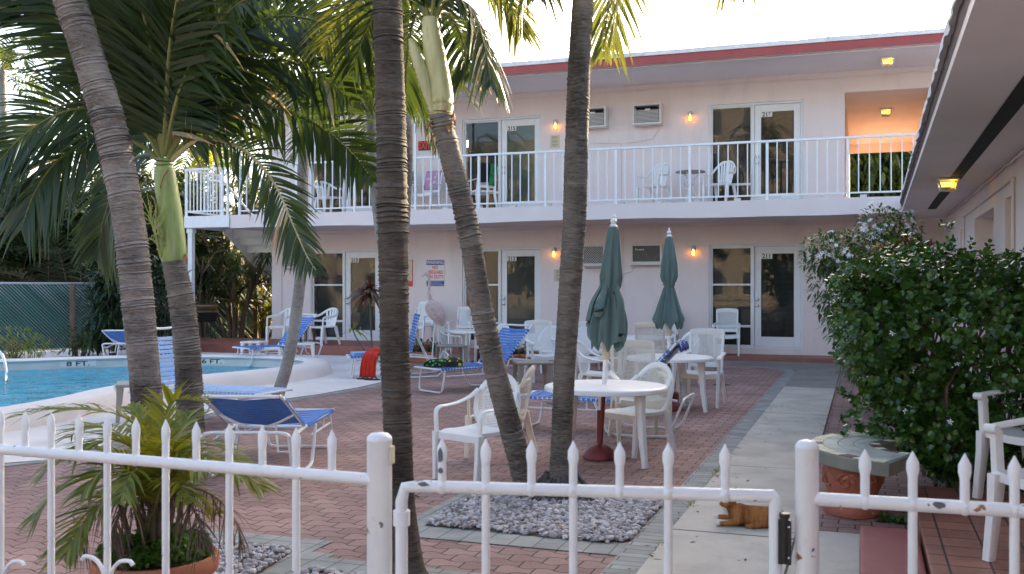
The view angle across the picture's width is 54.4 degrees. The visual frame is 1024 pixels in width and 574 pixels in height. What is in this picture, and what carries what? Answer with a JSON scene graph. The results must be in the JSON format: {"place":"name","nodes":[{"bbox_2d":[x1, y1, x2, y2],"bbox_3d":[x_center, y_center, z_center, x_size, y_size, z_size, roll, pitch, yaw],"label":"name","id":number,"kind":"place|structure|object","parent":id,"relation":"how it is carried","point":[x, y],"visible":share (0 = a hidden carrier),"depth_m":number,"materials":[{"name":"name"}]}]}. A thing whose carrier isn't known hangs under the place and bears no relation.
{"place":"outdoors","nodes":[
{"label":"outdoors","id":0,"kind":"place"},
{"bbox_2d":[0,345,380,462],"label":"pool deck","id":1,"kind":"structure","parent":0,"point":[338,378],"depth_m":14.59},
{"bbox_2d":[0,325,59,358],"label":"shrub","id":2,"kind":"object","parent":1,"relation":"on","point":[18,350],"visible":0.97,"depth_m":20.90,"materials":[{"name":"green plant"}]},
{"bbox_2d":[0,174,101,281],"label":"areca palm","id":3,"kind":"object","parent":1,"relation":"on","point":[9,259],"visible":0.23,"depth_m":25.86,"materials":[{"name":"green plant"}]},
{"bbox_2d":[48,325,100,356],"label":"shrub","id":4,"kind":"object","parent":1,"relation":"on","point":[74,346],"visible":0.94,"depth_m":21.28,"materials":[{"name":"green plant"}]},
{"bbox_2d":[74,259,154,355],"bbox_3d":[-8.643,0.134,21.781,1.741,2.886,1.700,0,0,45],"label":"shrub","id":5,"kind":"object","parent":1,"relation":"on","point":[111,320],"visible":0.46,"depth_m":21.50,"materials":[{"name":"green plant"}]},
{"bbox_2d":[101,330,159,355],"bbox_3d":[-7.755,1.170,20.369,0.696,0.673,1.739,0,0,-2],"label":"sun lounger","id":6,"kind":"object","parent":1,"relation":"on","point":[117,338],"visible":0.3,"depth_m":19.84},
{"bbox_2d":[0,284,267,348],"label":"wall","id":7,"kind":"structure","parent":1,"relation":"on","point":[246,326],"depth_m":24.58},
{"bbox_2d":[0,282,271,350],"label":"chain link fence","id":8,"kind":"object","parent":1,"relation":"on","point":[72,290],"visible":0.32,"depth_m":24.25,"materials":[{"name":"metal"}]},
{"bbox_2d":[0,354,331,431],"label":"swimming pool","id":9,"kind":"structure","parent":1,"relation":"in","point":[45,382],"depth_m":15.66,"materials":[{"name":"liquid"}]},
{"bbox_2d":[150,253,201,354],"bbox_3d":[-7.706,0.459,22.080,1.558,2.412,1.693,0,0,19],"label":"shrub","id":10,"kind":"object","parent":1,"relation":"on","point":[165,317],"visible":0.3,"depth_m":21.88,"materials":[{"name":"green plant"}]},
{"bbox_2d":[113,327,292,415],"bbox_3d":[-3.494,0.981,11.298,1.990,1.050,0.696,0,0,22],"label":"sun lounger","id":11,"kind":"object","parent":1,"relation":"on","point":[216,390],"visible":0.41,"depth_m":11.32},
{"bbox_2d":[232,313,322,366],"bbox_3d":[-4.566,1.014,19.419,1.624,0.985,0.696,0,0,-42],"label":"sun lounger","id":12,"kind":"object","parent":1,"relation":"on","point":[308,321],"visible":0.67,"depth_m":19.50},
{"bbox_2d":[334,276,379,362],"bbox_3d":[-2.679,0.648,18.207,1.107,1.705,0.974,0,0,19],"label":"cordyline plant","id":13,"kind":"object","parent":1,"relation":"on","point":[371,292],"visible":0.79,"depth_m":18.15,"materials":[{"name":"green plant"}]},
{"bbox_2d":[346,308,448,377],"bbox_3d":[-1.938,0.930,16.760,1.676,1.153,0.696,0,0,-12],"label":"sun lounger","id":14,"kind":"object","parent":1,"relation":"on","point":[413,336],"visible":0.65,"depth_m":16.62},
{"bbox_2d":[359,347,379,377],"bbox_3d":[-2.306,1.246,16.539,0.313,0.483,0.595,0,0,6],"label":"red towel","id":15,"kind":"object","parent":14,"relation":"on","point":[368,363],"visible":0.91,"depth_m":16.32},
{"bbox_2d":[4,354,785,573],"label":"paved patio","id":16,"kind":"structure","parent":0,"point":[327,508],"depth_m":8.26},
{"bbox_2d":[53,0,162,425],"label":"palm tree","id":17,"kind":"object","parent":16,"relation":"on","point":[112,136],"visible":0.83,"depth_m":8.59,"materials":[{"name":"grey plant"}]},
{"bbox_2d":[5,381,286,573],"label":"potted palm","id":18,"kind":"object","parent":16,"relation":"on","point":[193,550],"visible":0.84,"depth_m":4.00,"materials":[{"name":"plant"}]},
{"bbox_2d":[0,0,407,432],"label":"palm tree","id":19,"kind":"object","parent":16,"relation":"on","point":[182,70],"visible":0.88,"depth_m":10.01,"materials":[{"name":"green plant"}]},
{"bbox_2d":[237,551,287,573],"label":"bed soil","id":20,"kind":"structure","parent":16,"relation":"on","point":[263,569],"depth_m":5.40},
{"bbox_2d":[210,536,291,573],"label":"pebbles","id":21,"kind":"object","parent":20,"relation":"on","point":[259,558],"visible":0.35,"depth_m":5.48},
{"bbox_2d":[201,394,333,477],"bbox_3d":[-2.007,1.157,8.443,0.696,0.698,1.905,0,0,2],"label":"sun lounger","id":22,"kind":"object","parent":16,"relation":"on","point":[278,414],"visible":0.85,"depth_m":7.90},
{"bbox_2d":[271,0,455,394],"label":"palm tree","id":23,"kind":"object","parent":16,"relation":"on","point":[287,362],"visible":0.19,"depth_m":12.49,"materials":[{"name":"green plant"}]},
{"bbox_2d":[258,29,481,247],"bbox_3d":[-2.052,-1.146,14.498,3.070,5.392,3.355,0,0,19],"label":"palm tree","id":24,"kind":"object","parent":16,"relation":"on","point":[361,106],"visible":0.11,"depth_m":14.53,"materials":[{"name":"green plant"}]},
{"bbox_2d":[132,494,663,573],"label":"planting border","id":25,"kind":"object","parent":16,"relation":"on","point":[308,558],"visible":0.42,"depth_m":5.83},
{"bbox_2d":[372,0,427,573],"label":"palm tree","id":26,"kind":"object","parent":25,"relation":"on","point":[392,211],"visible":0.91,"depth_m":5.06,"materials":[{"name":"brown plant"}]},
{"bbox_2d":[298,0,545,497],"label":"palm tree","id":27,"kind":"object","parent":16,"relation":"on","point":[430,81],"visible":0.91,"depth_m":7.05,"materials":[{"name":"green plant"}]},
{"bbox_2d":[409,301,436,343],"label":"plastic armchair","id":28,"kind":"object","parent":16,"relation":"on","point":[424,320],"visible":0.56,"depth_m":22.84,"materials":[{"name":"white"}]},
{"bbox_2d":[410,337,442,362],"bbox_3d":[-1.655,1.243,19.779,0.955,0.514,0.554,0,0,19],"label":"flower box","id":29,"kind":"object","parent":16,"relation":"on","point":[421,360],"visible":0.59,"depth_m":19.73,"materials":[{"name":"ceramic"}]},
{"bbox_2d":[331,0,526,238],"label":"palm tree","id":30,"kind":"object","parent":16,"relation":"on","point":[409,134],"visible":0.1,"depth_m":11.95,"materials":[{"name":"green plant"}]},
{"bbox_2d":[422,271,444,357],"bbox_3d":[-1.471,0.602,19.012,0.376,1.796,0.320,0,0,37],"label":"flamingo statue","id":31,"kind":"object","parent":16,"relation":"on","point":[434,310],"visible":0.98,"depth_m":18.94,"materials":[{"name":"plastic"}]},
{"bbox_2d":[435,344,467,362],"bbox_3d":[-1.127,1.291,18.600,0.520,0.422,0.520,0,0,-15],"label":"side table","id":32,"kind":"object","parent":16,"relation":"on","point":[441,347],"visible":0.82,"depth_m":18.42,"materials":[{"name":"beige plastic"}]},
{"bbox_2d":[414,323,535,393],"bbox_3d":[-0.530,1.032,14.682,1.801,0.947,0.696,0,0,-38],"label":"sun lounger","id":33,"kind":"object","parent":16,"relation":"on","point":[508,344],"visible":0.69,"depth_m":14.79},
{"bbox_2d":[432,373,520,481],"bbox_3d":[-0.257,1.099,7.851,0.556,0.815,0.570,0,0,42],"label":"plastic armchair","id":34,"kind":"object","parent":16,"relation":"on","point":[478,432],"visible":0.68,"depth_m":7.81,"materials":[{"name":"white"}]},
{"bbox_2d":[464,365,537,458],"bbox_3d":[-0.086,1.099,8.895,0.570,0.815,0.556,0,0,14],"label":"plastic armchair","id":35,"kind":"object","parent":16,"relation":"on","point":[524,414],"visible":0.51,"depth_m":8.80,"materials":[{"name":"beige"}]},
{"bbox_2d":[512,360,553,385],"bbox_3d":[0.301,1.291,14.500,0.520,0.422,0.520,0,0,-10],"label":"side table","id":36,"kind":"object","parent":16,"relation":"on","point":[519,364],"visible":0.91,"depth_m":14.30,"materials":[{"name":"beige plastic"}]},
{"bbox_2d":[523,320,555,382],"bbox_3d":[0.497,1.022,15.941,0.580,0.972,0.653,0,0,-14],"label":"plastic armchair","id":37,"kind":"object","parent":16,"relation":"on","point":[533,356],"visible":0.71,"depth_m":16.16,"materials":[{"name":"white"}]},
{"bbox_2d":[426,497,658,542],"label":"bed soil","id":38,"kind":"structure","parent":16,"relation":"on","point":[493,530],"depth_m":6.13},
{"bbox_2d":[427,494,663,543],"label":"pebbles","id":39,"kind":"object","parent":38,"relation":"on","point":[609,518],"visible":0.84,"depth_m":6.41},
{"bbox_2d":[483,0,760,502],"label":"palm tree","id":40,"kind":"object","parent":38,"relation":"on","point":[583,29],"visible":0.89,"depth_m":7.02,"materials":[{"name":"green plant"}]},
{"bbox_2d":[575,321,608,379],"bbox_3d":[1.225,1.022,15.443,0.580,0.972,0.652,0,0,4],"label":"plastic armchair","id":41,"kind":"object","parent":16,"relation":"on","point":[584,329],"visible":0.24,"depth_m":15.65,"materials":[{"name":"white"}]},
{"bbox_2d":[583,410,613,460],"bbox_3d":[0.768,1.290,8.720,0.293,0.421,0.293,0,0,19],"label":"umbrella base","id":42,"kind":"object","parent":16,"relation":"on","point":[598,451],"visible":0.93,"depth_m":8.64,"materials":[{"name":"red metal"}]},
{"bbox_2d":[586,214,627,442],"bbox_3d":[0.816,0.365,8.642,0.373,1.994,0.348,0,0,-5],"label":"patio umbrella","id":43,"kind":"object","parent":42,"relation":"in","point":[606,323],"visible":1,"depth_m":8.54,"materials":[{"name":"green fabric"}]},
{"bbox_2d":[576,340,622,379],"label":"plastic armchair","id":44,"kind":"object","parent":16,"relation":"on","point":[588,374],"visible":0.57,"depth_m":13.09,"materials":[{"name":"white"}]},
{"bbox_2d":[544,379,667,468],"bbox_3d":[0.811,1.174,8.620,1.064,0.658,1.064,0,0,7],"label":"round table","id":45,"kind":"object","parent":16,"relation":"on","point":[640,391],"visible":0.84,"depth_m":8.27,"materials":[{"name":"white plastic"}]},
{"bbox_2d":[521,343,695,437],"bbox_3d":[0.964,1.028,10.429,1.801,0.957,0.695,0,0,20],"label":"sun lounger","id":46,"kind":"object","parent":16,"relation":"on","point":[546,396],"visible":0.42,"depth_m":10.33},
{"bbox_2d":[598,362,676,458],"bbox_3d":[1.142,1.099,9.063,0.570,0.815,0.556,0,0,-38],"label":"plastic armchair","id":47,"kind":"object","parent":16,"relation":"on","point":[626,414],"visible":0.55,"depth_m":9.04,"materials":[{"name":"beige"}]},
{"bbox_2d":[608,340,673,444],"bbox_3d":[1.237,1.022,9.793,0.580,0.972,0.653,0,0,-4],"label":"plastic armchair","id":48,"kind":"object","parent":16,"relation":"on","point":[619,402],"visible":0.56,"depth_m":10.03,"materials":[{"name":"beige"}]},
{"bbox_2d":[634,322,672,381],"bbox_3d":[2.185,1.022,15.559,0.580,0.972,0.652,0,0,15],"label":"plastic armchair","id":49,"kind":"object","parent":16,"relation":"on","point":[644,325],"visible":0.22,"depth_m":15.29,"materials":[{"name":"white"}]},
{"bbox_2d":[627,353,713,412],"bbox_3d":[1.926,1.174,12.200,1.064,0.658,1.064,0,0,-11],"label":"round table","id":50,"kind":"object","parent":16,"relation":"on","point":[685,359],"visible":0.55,"depth_m":11.94,"materials":[{"name":"white plastic"}]},
{"bbox_2d":[659,391,682,410],"bbox_3d":[1.921,1.290,12.200,0.343,0.421,0.343,0,0,19],"label":"umbrella base","id":51,"kind":"object","parent":16,"relation":"on","point":[675,406],"visible":0.16,"depth_m":12.09,"materials":[{"name":"red metal"}]},
{"bbox_2d":[652,228,684,369],"bbox_3d":[1.921,0.315,12.201,0.399,2.090,0.383,0,0,4],"label":"patio umbrella","id":52,"kind":"object","parent":51,"relation":"in","point":[668,313],"visible":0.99,"depth_m":12.13,"materials":[{"name":"green fabric"}]},
{"bbox_2d":[676,328,726,408],"bbox_3d":[2.427,1.022,12.690,0.580,0.972,0.653,0,0,22],"label":"plastic armchair","id":53,"kind":"object","parent":16,"relation":"on","point":[700,339],"visible":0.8,"depth_m":12.85,"materials":[{"name":"white"}]},
{"bbox_2d":[4,363,795,573],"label":"border paving","id":54,"kind":"structure","parent":0,"point":[633,554],"depth_m":7.81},
{"bbox_2d":[367,432,394,573],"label":"gate post","id":55,"kind":"object","parent":54,"relation":"on","point":[380,454],"visible":1,"depth_m":2.73,"materials":[{"name":"metal"}]},
{"bbox_2d":[0,409,369,573],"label":"spear fence","id":56,"kind":"object","parent":55,"relation":"attached to","point":[228,467],"visible":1,"depth_m":3.00,"materials":[{"name":"metal"}]},
{"bbox_2d":[9,329,796,462],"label":"ground","id":57,"kind":"structure","parent":0,"point":[213,412],"depth_m":14.64,"materials":[{"name":"soil"}]},
{"bbox_2d":[0,32,63,274],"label":"palm tree","id":58,"kind":"object","parent":57,"relation":"on","point":[7,56],"visible":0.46,"depth_m":33.90,"materials":[{"name":"green plant"}]},
{"bbox_2d":[0,185,183,281],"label":"areca palm","id":59,"kind":"object","parent":57,"relation":"on","point":[59,264],"visible":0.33,"depth_m":25.30,"materials":[{"name":"green plant"}]},
{"bbox_2d":[56,187,248,306],"bbox_3d":[-9.659,-0.563,26.885,5.239,4.131,5.611,0,0,-34],"label":"areca palm","id":60,"kind":"object","parent":57,"relation":"on","point":[150,232],"visible":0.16,"depth_m":26.25,"materials":[{"name":"green plant"}]},
{"bbox_2d":[137,125,255,197],"bbox_3d":[-10.654,-2.409,34.285,4.227,7.828,4.171,0,0,19],"label":"palm tree","id":61,"kind":"object","parent":57,"relation":"on","point":[179,161],"visible":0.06,"depth_m":35.11,"materials":[{"name":"green plant"}]},
{"bbox_2d":[139,180,261,282],"bbox_3d":[-9.786,-0.740,28.392,5.607,4.486,5.582,0,0,38],"label":"areca palm","id":62,"kind":"object","parent":57,"relation":"on","point":[195,207],"visible":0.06,"depth_m":28.09,"materials":[{"name":"green plant"}]},
{"bbox_2d":[154,240,250,336],"bbox_3d":[-8.086,0.150,26.136,2.865,2.731,2.389,0,0,-26],"label":"dracaena shrub","id":63,"kind":"object","parent":57,"relation":"on","point":[202,326],"visible":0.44,"depth_m":26.01,"materials":[{"name":"green plant"}]},
{"bbox_2d":[195,304,217,338],"bbox_3d":[-7.753,0.960,24.579,0.920,1.081,0.512,0,0,-35],"label":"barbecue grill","id":64,"kind":"object","parent":57,"relation":"on","point":[207,312],"visible":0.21,"depth_m":24.58,"materials":[{"name":"metal"}]},
{"bbox_2d":[179,171,271,282],"bbox_3d":[-8.197,-1.010,29.293,3.956,5.055,4.499,0,0,-26],"label":"dracaena shrub","id":65,"kind":"object","parent":57,"relation":"on","point":[200,231],"visible":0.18,"depth_m":28.30,"materials":[{"name":"green plant"}]},
{"bbox_2d":[184,167,272,300],"bbox_3d":[-6.080,-0.512,26.556,1.285,4.595,6.610,0,0,19],"label":"outdoor staircase","id":66,"kind":"structure","parent":57,"relation":"on","point":[247,243],"depth_m":23.70,"materials":[{"name":"white paint"}]},
{"bbox_2d":[195,248,271,337],"bbox_3d":[-7.421,0.071,26.454,2.868,2.895,3.218,0,0,-40],"label":"dracaena shrub","id":67,"kind":"object","parent":57,"relation":"on","point":[238,286],"visible":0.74,"depth_m":26.20,"materials":[{"name":"green plant"}]},
{"bbox_2d":[224,279,271,338],"bbox_3d":[-7.002,0.565,28.387,2.091,1.920,2.251,0,0,19],"label":"dracaena shrub","id":68,"kind":"object","parent":57,"relation":"on","point":[263,314],"visible":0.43,"depth_m":28.12,"materials":[{"name":"green plant"}]},
{"bbox_2d":[162,28,944,365],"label":"motel building","id":69,"kind":"structure","parent":57,"relation":"on","point":[744,260],"depth_m":21.42,"materials":[{"name":"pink paint"}]},
{"bbox_2d":[307,308,340,345],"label":"plastic armchair","id":70,"kind":"object","parent":69,"relation":"on","point":[332,322],"visible":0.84,"depth_m":22.37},
{"bbox_2d":[313,252,342,338],"bbox_3d":[-4.485,0.202,24.509,0.853,2.113,0.128,0,0,19],"label":"window","id":71,"kind":"structure","parent":69,"relation":"in","point":[329,287],"depth_m":24.55,"materials":[{"name":"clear glass"}]},
{"bbox_2d":[313,130,342,211],"bbox_3d":[-4.485,-2.795,24.509,0.853,2.088,0.128,0,0,19],"label":"window","id":72,"kind":"structure","parent":69,"relation":"in","point":[335,201],"depth_m":24.55,"materials":[{"name":"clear glass"}]},
{"bbox_2d":[313,181,343,212],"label":"plastic armchair","id":73,"kind":"object","parent":69,"relation":"on","point":[322,194],"visible":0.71,"depth_m":23.49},
{"bbox_2d":[346,128,371,211],"bbox_3d":[-3.605,-2.795,24.135,0.958,2.083,0.119,0,0,19],"label":"door","id":74,"kind":"structure","parent":69,"relation":"in","point":[366,196],"depth_m":24.23,"materials":[{"name":"white glass"}]},
{"bbox_2d":[346,252,378,338],"bbox_3d":[-3.605,0.203,24.135,0.958,2.108,0.119,0,0,19],"label":"door","id":75,"kind":"structure","parent":69,"relation":"in","point":[351,257],"depth_m":24.20,"materials":[{"name":"white glass"}]},
{"bbox_2d":[426,260,444,285],"bbox_3d":[-1.803,-0.328,23.423,0.468,0.628,0.014,0,0,19],"label":"warning sign","id":76,"kind":"object","parent":69,"relation":"attached to","point":[435,269],"visible":0.88,"depth_m":23.41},
{"bbox_2d":[447,306,476,349],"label":"plastic armchair","id":77,"kind":"object","parent":69,"relation":"on","point":[469,325],"visible":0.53,"depth_m":22.87,"materials":[{"name":"white"}]},
{"bbox_2d":[465,250,498,340],"bbox_3d":[-0.672,0.202,23.165,0.853,2.113,0.128,0,0,19],"label":"window","id":78,"kind":"structure","parent":69,"relation":"in","point":[491,257],"depth_m":23.12,"materials":[{"name":"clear glass"}]},
{"bbox_2d":[465,120,498,207],"bbox_3d":[-0.672,-2.795,23.165,0.853,2.088,0.128,0,0,19],"label":"window","id":79,"kind":"structure","parent":69,"relation":"in","point":[483,135],"depth_m":23.21,"materials":[{"name":"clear glass"}]},
{"bbox_2d":[502,250,539,341],"bbox_3d":[0.208,0.203,22.791,0.958,2.108,0.119,0,0,19],"label":"door","id":80,"kind":"structure","parent":69,"relation":"in","point":[506,254],"depth_m":22.84,"materials":[{"name":"white glass"}]},
{"bbox_2d":[502,118,539,206],"bbox_3d":[0.208,-2.795,22.791,0.958,2.083,0.119,0,0,19],"label":"door","id":81,"kind":"structure","parent":69,"relation":"in","point":[507,125],"depth_m":22.83,"materials":[{"name":"white glass"}]},
{"bbox_2d":[238,133,916,214],"bbox_3d":[0.704,-2.263,20.911,14.976,1.165,0.248,0,0,19],"label":"balcony railing","id":82,"kind":"object","parent":69,"relation":"on","point":[616,199],"visible":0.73,"depth_m":20.14,"materials":[{"name":"metal"}]},
{"bbox_2d":[238,98,416,164],"bbox_3d":[-4.237,-3.630,22.551,4.554,1.568,0.044,0,0,19],"label":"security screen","id":83,"kind":"object","parent":82,"relation":"on","point":[415,145],"visible":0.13,"depth_m":22.63,"materials":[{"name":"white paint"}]},
{"bbox_2d":[583,244,604,264],"bbox_3d":[1.763,-0.708,22.089,0.652,0.463,0.158,0,0,19],"label":"air conditioner","id":84,"kind":"object","parent":69,"relation":"attached to","point":[593,254],"visible":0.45,"depth_m":22.02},
{"bbox_2d":[588,106,608,129],"bbox_3d":[1.786,-3.732,22.018,0.657,0.456,0.278,0,0,19],"label":"air conditioner","id":85,"kind":"object","parent":69,"relation":"attached to","point":[599,117],"visible":0.5,"depth_m":21.92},
{"bbox_2d":[630,243,662,264],"bbox_3d":[2.931,-0.707,21.664,0.688,0.464,0.184,0,0,19],"label":"air conditioner","id":86,"kind":"object","parent":69,"relation":"attached to","point":[646,254],"visible":0.99,"depth_m":21.59,"materials":[{"name":"white"}]},
{"bbox_2d":[632,102,662,126],"bbox_3d":[2.944,-3.735,21.609,0.633,0.456,0.278,0,0,19],"label":"air conditioner","id":87,"kind":"object","parent":69,"relation":"attached to","point":[647,114],"visible":1,"depth_m":21.56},
{"bbox_2d":[636,163,671,202],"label":"plastic armchair","id":88,"kind":"object","parent":69,"relation":"on","point":[657,177],"visible":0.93,"depth_m":20.99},
{"bbox_2d":[702,161,736,201],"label":"plastic armchair","id":89,"kind":"object","parent":69,"relation":"on","point":[723,180],"visible":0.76,"depth_m":20.61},
{"bbox_2d":[712,308,740,355],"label":"plastic armchair","id":90,"kind":"object","parent":69,"relation":"on","point":[737,326],"visible":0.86,"depth_m":20.93,"materials":[{"name":"white"}]},
{"bbox_2d":[711,247,751,346],"bbox_3d":[4.693,0.202,21.274,0.853,2.113,0.128,0,0,19],"label":"window","id":91,"kind":"structure","parent":69,"relation":"in","point":[733,265],"depth_m":21.29,"materials":[{"name":"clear glass"}]},
{"bbox_2d":[711,105,751,200],"bbox_3d":[4.693,-2.795,21.274,0.853,2.088,0.128,0,0,19],"label":"window","id":92,"kind":"structure","parent":69,"relation":"in","point":[732,124],"depth_m":21.29,"materials":[{"name":"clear glass"}]},
{"bbox_2d":[755,246,800,346],"bbox_3d":[5.574,0.203,20.900,0.958,2.108,0.119,0,0,19],"label":"door","id":93,"kind":"structure","parent":69,"relation":"in","point":[762,254],"depth_m":20.94,"materials":[{"name":"white glass"}]},
{"bbox_2d":[755,103,800,199],"bbox_3d":[5.574,-2.795,20.900,0.958,2.083,0.119,0,0,19],"label":"door","id":94,"kind":"structure","parent":69,"relation":"in","point":[766,111],"depth_m":20.94,"materials":[{"name":"white glass"}]},
{"bbox_2d":[850,151,911,196],"bbox_3d":[12.781,-2.695,35.983,4.972,8.405,4.613,0,0,19],"label":"garden tree","id":95,"kind":"object","parent":57,"relation":"on","point":[875,172],"visible":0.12,"depth_m":34.59,"materials":[{"name":"green plant"}]},
{"bbox_2d":[0,0,952,294],"label":"sky","id":96,"kind":"structure","parent":0,"point":[676,24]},
{"bbox_2d":[636,387,834,573],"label":"concrete path","id":97,"kind":"structure","parent":0,"point":[708,552],"depth_m":7.44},
{"bbox_2d":[714,501,783,528],"bbox_3d":[1.488,1.397,6.249,0.448,0.218,0.190,0,0,14],"label":"cat","id":98,"kind":"object","parent":97,"relation":"on","point":[750,516],"visible":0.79,"depth_m":6.21},
{"bbox_2d":[712,360,841,387],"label":"damp path","id":99,"kind":"structure","parent":0,"point":[814,375],"depth_m":17.46,"materials":[{"name":"concrete"}]},
{"bbox_2d":[787,531,859,573],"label":"side path","id":100,"kind":"structure","parent":0,"point":[838,552],"depth_m":5.58,"materials":[{"name":"concrete"}]},
{"bbox_2d":[795,439,818,573],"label":"gate post","id":101,"kind":"object","parent":100,"relation":"on","point":[806,507],"visible":1,"depth_m":2.48,"materials":[{"name":"metal"}]},
{"bbox_2d":[393,438,790,573],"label":"spear gate","id":102,"kind":"structure","parent":101,"relation":"attached to","point":[779,536],"depth_m":2.58,"materials":[{"name":"metal"}]},
{"bbox_2d":[859,526,926,573],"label":"red step","id":103,"kind":"object","parent":100,"relation":"on","point":[882,550],"visible":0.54,"depth_m":5.28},
{"bbox_2d":[918,486,1023,573],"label":"tiled porch","id":104,"kind":"object","parent":100,"relation":"on","point":[951,543],"visible":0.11,"depth_m":5.47,"materials":[{"name":"tile"}]},
{"bbox_2d":[814,449,1023,573],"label":"spear fence","id":105,"kind":"object","parent":104,"relation":"on","point":[912,504],"visible":1,"depth_m":2.41,"materials":[{"name":"metal"}]},
{"bbox_2d":[972,388,1023,498],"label":"patio chair","id":106,"kind":"object","parent":104,"relation":"on","point":[1013,435],"visible":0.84,"depth_m":6.53,"materials":[{"name":"white plastic"}]},
{"bbox_2d":[982,417,1023,561],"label":"patio chair","id":107,"kind":"object","parent":104,"relation":"on","point":[997,479],"visible":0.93,"depth_m":5.04,"materials":[{"name":"white plastic"}]},
{"bbox_2d":[819,365,1015,533],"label":"side paving","id":108,"kind":"structure","parent":0,"point":[895,485],"depth_m":7.63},
{"bbox_2d":[811,431,910,518],"bbox_3d":[2.366,1.285,6.794,0.675,0.430,1.415,0,0,19],"label":"stone bench","id":109,"kind":"object","parent":108,"relation":"on","point":[839,455],"visible":0.81,"depth_m":6.47,"materials":[{"name":"grey stone"}]},
{"bbox_2d":[795,198,928,386],"bbox_3d":[4.474,0.182,12.408,2.022,2.665,1.217,0,0,-29],"label":"jasmine bush","id":110,"kind":"object","parent":108,"relation":"on","point":[882,236],"visible":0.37,"depth_m":12.27,"materials":[{"name":"green plant"}]},
{"bbox_2d":[824,219,1023,491],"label":"hedge","id":111,"kind":"object","parent":108,"relation":"on","point":[882,306],"visible":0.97,"depth_m":6.92,"materials":[{"name":"green plant"}]},
{"bbox_2d":[900,0,1023,419],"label":"wing","id":112,"kind":"structure","parent":108,"relation":"on","point":[970,132],"depth_m":9.05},
{"label":"bed soil","id":113,"kind":"structure","parent":0,"visible":0},
{"bbox_2d":[300,565,366,573],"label":"pebbles","id":114,"kind":"object","parent":113,"relation":"on","point":[316,569],"visible":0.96,"depth_m":5.17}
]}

